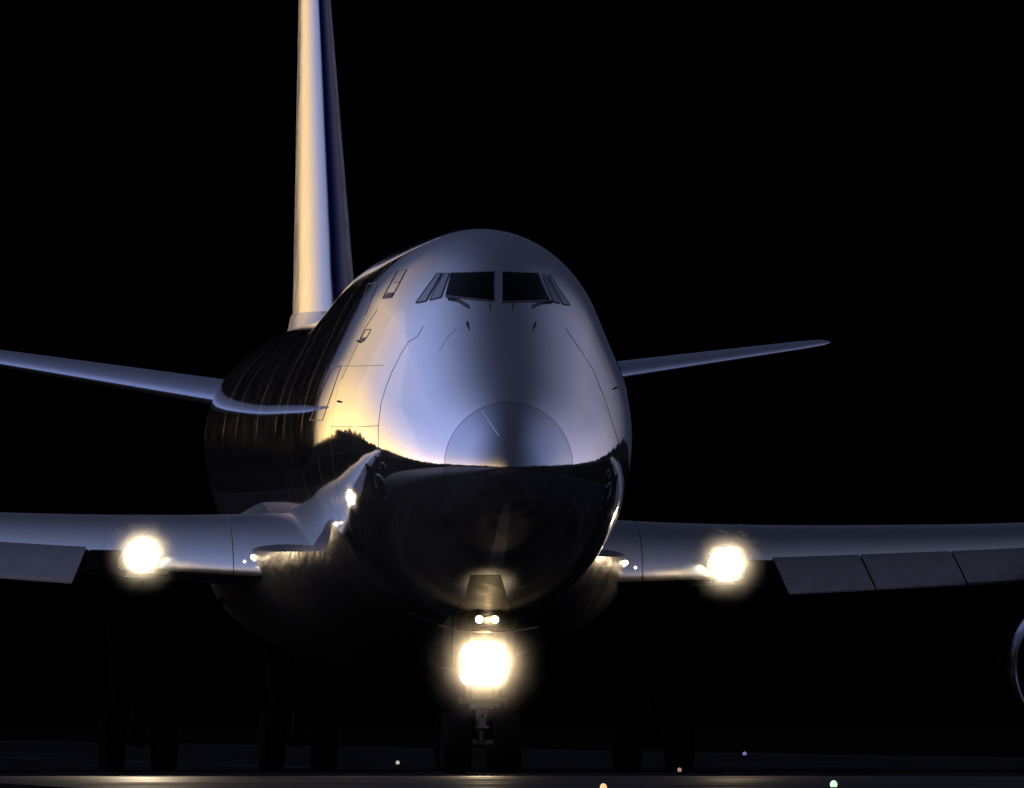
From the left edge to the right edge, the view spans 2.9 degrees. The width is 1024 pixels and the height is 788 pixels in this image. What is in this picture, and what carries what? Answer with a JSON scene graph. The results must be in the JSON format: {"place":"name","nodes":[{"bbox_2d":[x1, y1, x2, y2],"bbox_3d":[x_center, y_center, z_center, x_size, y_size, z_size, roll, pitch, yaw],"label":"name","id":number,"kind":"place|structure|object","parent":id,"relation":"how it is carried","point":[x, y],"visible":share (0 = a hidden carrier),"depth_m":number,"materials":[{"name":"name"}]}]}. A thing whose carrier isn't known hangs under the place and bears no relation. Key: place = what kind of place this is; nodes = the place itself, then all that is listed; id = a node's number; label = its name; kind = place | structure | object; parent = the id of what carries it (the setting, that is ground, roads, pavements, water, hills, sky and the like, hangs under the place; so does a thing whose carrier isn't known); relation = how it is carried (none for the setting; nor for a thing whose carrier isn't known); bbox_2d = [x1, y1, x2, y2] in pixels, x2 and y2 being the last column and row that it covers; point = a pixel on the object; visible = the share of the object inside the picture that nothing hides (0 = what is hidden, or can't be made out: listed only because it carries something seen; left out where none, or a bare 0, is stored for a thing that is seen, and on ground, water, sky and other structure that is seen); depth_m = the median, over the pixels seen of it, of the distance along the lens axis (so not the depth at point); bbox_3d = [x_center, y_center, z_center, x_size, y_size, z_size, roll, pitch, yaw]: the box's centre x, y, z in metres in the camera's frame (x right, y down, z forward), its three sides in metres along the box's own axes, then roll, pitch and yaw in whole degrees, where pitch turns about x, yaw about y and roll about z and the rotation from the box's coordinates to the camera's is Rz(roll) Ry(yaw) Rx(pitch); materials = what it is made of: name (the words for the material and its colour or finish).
{"place":"outdoors","nodes":[
{"label":"outdoors","id":0,"kind":"place"},
{"bbox_2d":[0,740,1023,787],"bbox_3d":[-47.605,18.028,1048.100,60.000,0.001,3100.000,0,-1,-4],"label":"runway","id":1,"kind":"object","parent":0,"point":[203,760],"depth_m":512.87,"materials":[{"name":"black asphalt"}]},
{"bbox_2d":[393,761,402,766],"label":"runway light","id":2,"kind":"object","parent":1,"relation":"on","point":[397,764],"visible":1,"depth_m":473.86,"materials":[{"name":"white glass"}]},
{"bbox_2d":[0,0,1023,773],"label":"airliner","id":3,"kind":"object","parent":1,"relation":"on","point":[418,456],"visible":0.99,"depth_m":418.12,"materials":[{"name":"paint"}]},
{"bbox_2d":[310,366,340,420],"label":"door","id":4,"kind":"structure","parent":3,"relation":"in","point":[338,366],"depth_m":410.17,"materials":[{"name":"grey metal"}]},
{"bbox_2d":[355,282,377,315],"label":"fuselage door","id":5,"kind":"structure","parent":3,"relation":"in","point":[374,282],"depth_m":410.17,"materials":[{"name":"grey metal"}]},
{"bbox_2d":[382,269,406,298],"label":"upper deck door","id":6,"kind":"structure","parent":3,"relation":"in","point":[400,275],"depth_m":406.97,"materials":[{"name":"grey metal"}]},
{"bbox_2d":[415,272,441,302],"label":"cockpit window","id":7,"kind":"structure","parent":3,"relation":"in","point":[427,291],"depth_m":404.69,"materials":[{"name":"grey glass"}]},
{"bbox_2d":[429,272,449,299],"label":"cockpit window","id":8,"kind":"structure","parent":3,"relation":"in","point":[438,291],"depth_m":404.50,"materials":[{"name":"grey glass"}]},
{"bbox_2d":[445,271,495,301],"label":"cockpit window","id":9,"kind":"structure","parent":3,"relation":"in","point":[478,285],"depth_m":404.20,"materials":[{"name":"black glass"}]},
{"bbox_2d":[501,271,550,301],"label":"cockpit window","id":10,"kind":"structure","parent":3,"relation":"in","point":[516,286],"depth_m":404.20,"materials":[{"name":"black glass"}]},
{"bbox_2d":[541,273,559,303],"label":"cockpit window","id":11,"kind":"structure","parent":3,"relation":"in","point":[549,287],"depth_m":404.60,"materials":[{"name":"grey glass"}]},
{"bbox_2d":[547,274,569,304],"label":"cockpit window","id":12,"kind":"structure","parent":3,"relation":"in","point":[561,296],"depth_m":404.69,"materials":[{"name":"grey glass"}]},
{"bbox_2d":[0,776,1023,787],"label":"damp runway patch","id":13,"kind":"object","parent":1,"relation":"on","point":[534,781],"visible":1,"depth_m":349.35,"materials":[{"name":"black asphalt"}]},
{"bbox_2d":[673,768,685,774],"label":"runway light","id":14,"kind":"object","parent":1,"relation":"on","point":[679,772],"visible":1,"depth_m":399.86,"materials":[{"name":"red metal"}]},
{"bbox_2d":[828,780,838,787],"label":"runway light","id":15,"kind":"object","parent":1,"relation":"on","point":[833,783],"visible":1,"depth_m":302.90,"materials":[{"name":"white glass"}]},
{"bbox_2d":[0,726,1023,757],"bbox_3d":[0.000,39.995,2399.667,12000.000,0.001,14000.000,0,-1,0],"label":"ground","id":16,"kind":"structure","parent":0,"point":[982,741],"depth_m":1510.43,"materials":[{"name":"black plant"}]},
{"bbox_2d":[0,0,1023,725],"label":"sky","id":17,"kind":"structure","parent":0,"point":[712,175],"materials":[{"name":"black"}]}
]}

